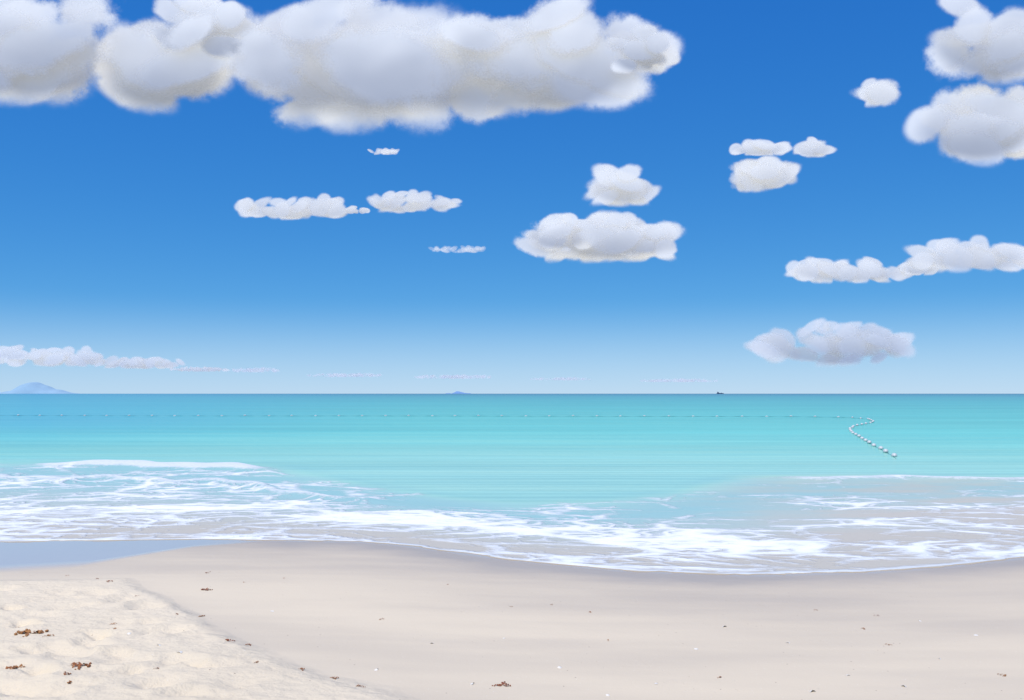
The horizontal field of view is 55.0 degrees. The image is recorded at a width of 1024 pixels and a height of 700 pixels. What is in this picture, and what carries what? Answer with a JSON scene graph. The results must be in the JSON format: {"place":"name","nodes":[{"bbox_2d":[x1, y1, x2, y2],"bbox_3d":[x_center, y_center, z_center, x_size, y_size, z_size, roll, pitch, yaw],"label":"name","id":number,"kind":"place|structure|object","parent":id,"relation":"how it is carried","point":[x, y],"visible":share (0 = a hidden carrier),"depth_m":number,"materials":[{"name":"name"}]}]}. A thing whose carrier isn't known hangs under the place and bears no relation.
{"place":"outdoors","nodes":[
{"label":"outdoors","id":0,"kind":"place"},
{"bbox_2d":[0,382,79,393],"bbox_3d":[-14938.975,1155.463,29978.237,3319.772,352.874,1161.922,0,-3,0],"label":"island hill","id":1,"kind":"structure","parent":0,"point":[33,388],"depth_m":29568.15,"materials":[{"name":"blue"}]},
{"bbox_2d":[0,345,229,370],"bbox_3d":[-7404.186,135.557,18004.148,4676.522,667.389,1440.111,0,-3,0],"label":"cloud","id":2,"kind":"structure","parent":0,"point":[16,355],"depth_m":17584.20,"materials":[{"name":"white"}]},
{"bbox_2d":[0,0,680,128],"bbox_3d":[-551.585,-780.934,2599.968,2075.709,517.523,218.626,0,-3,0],"label":"cloud","id":3,"kind":"structure","parent":0,"point":[368,62],"depth_m":2532.60,"materials":[{"name":"white"}]},
{"bbox_2d":[235,190,460,218],"bbox_3d":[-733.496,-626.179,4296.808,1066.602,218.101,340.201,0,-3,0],"label":"cloud","id":4,"kind":"structure","parent":0,"point":[325,205],"depth_m":4199.69,"materials":[{"name":"white"}]},
{"bbox_2d":[0,394,1023,574],"bbox_3d":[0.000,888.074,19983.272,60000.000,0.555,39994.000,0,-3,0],"label":"sea water","id":5,"kind":"structure","parent":0,"point":[632,487],"depth_m":26.43,"materials":[{"name":"teal liquid"}]},
{"bbox_2d":[0,414,896,457],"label":"buoy line","id":6,"kind":"object","parent":5,"relation":"on","point":[894,455],"visible":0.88,"depth_m":75.50,"materials":[{"name":"grey"}]},
{"bbox_2d":[446,391,470,393],"bbox_3d":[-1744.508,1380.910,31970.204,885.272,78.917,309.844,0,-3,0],"label":"islet","id":7,"kind":"object","parent":5,"relation":"on","point":[457,392],"visible":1,"depth_m":31844.48,"materials":[{"name":"blue"}]},
{"bbox_2d":[0,539,1023,699],"bbox_3d":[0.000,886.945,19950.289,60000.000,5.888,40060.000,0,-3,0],"label":"beach sand","id":8,"kind":"structure","parent":0,"point":[330,603],"depth_m":7.55,"materials":[{"name":"beige sand"}]},
{"bbox_2d":[14,629,48,636],"bbox_3d":[-3.426,2.001,6.981,0.175,0.027,0.206,-2,-3,31],"label":"seaweed","id":9,"kind":"object","parent":8,"relation":"on","point":[27,631],"visible":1,"depth_m":6.97,"materials":[{"name":"brown plant"}]},
{"bbox_2d":[71,662,91,669],"bbox_3d":[-2.634,1.924,6.017,0.117,0.026,0.165,1,-3,-28],"label":"seaweed","id":10,"kind":"object","parent":8,"relation":"on","point":[79,664],"visible":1,"depth_m":6.01,"materials":[{"name":"brown plant"}]},
{"bbox_2d":[492,681,510,685],"bbox_3d":[-0.064,2.008,5.924,0.116,0.017,0.095,0,-3,0],"label":"seaweed","id":11,"kind":"object","parent":8,"relation":"on","point":[503,683],"visible":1,"depth_m":5.90,"materials":[{"name":"brown plant"}]},
{"bbox_2d":[0,0,1023,393],"label":"sky","id":12,"kind":"structure","parent":0,"point":[123,234],"materials":[{"name":"blue"}]},
{"bbox_2d":[515,211,682,260],"bbox_3d":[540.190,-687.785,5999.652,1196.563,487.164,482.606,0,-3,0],"label":"cloud","id":13,"kind":"structure","parent":0,"point":[602,235],"depth_m":5842.91,"materials":[{"name":"white"}]},
{"bbox_2d":[586,164,658,204],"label":"cloud","id":14,"kind":"structure","parent":0,"point":[611,185],"depth_m":4483.32,"materials":[{"name":"white"}]},
{"bbox_2d":[729,137,835,190],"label":"cloud","id":15,"kind":"structure","parent":0,"point":[764,173],"depth_m":3498.33,"materials":[{"name":"white"}]},
{"bbox_2d":[746,319,913,363],"bbox_3d":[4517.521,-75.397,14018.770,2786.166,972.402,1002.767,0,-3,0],"label":"cloud","id":16,"kind":"structure","parent":0,"point":[850,342],"depth_m":13746.55,"materials":[{"name":"white"}]},
{"bbox_2d":[856,79,897,105],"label":"cloud","id":17,"kind":"structure","parent":0,"point":[871,92],"depth_m":2788.49,"materials":[{"name":"white"}]},
{"bbox_2d":[786,236,1023,281],"bbox_3d":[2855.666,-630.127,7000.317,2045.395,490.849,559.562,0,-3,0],"label":"cloud","id":18,"kind":"structure","parent":0,"point":[935,256],"depth_m":6791.89,"materials":[{"name":"white"}]},
{"bbox_2d":[905,0,1023,162],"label":"cloud","id":19,"kind":"structure","parent":0,"point":[979,123],"depth_m":2620.30,"materials":[{"name":"white"}]}
]}

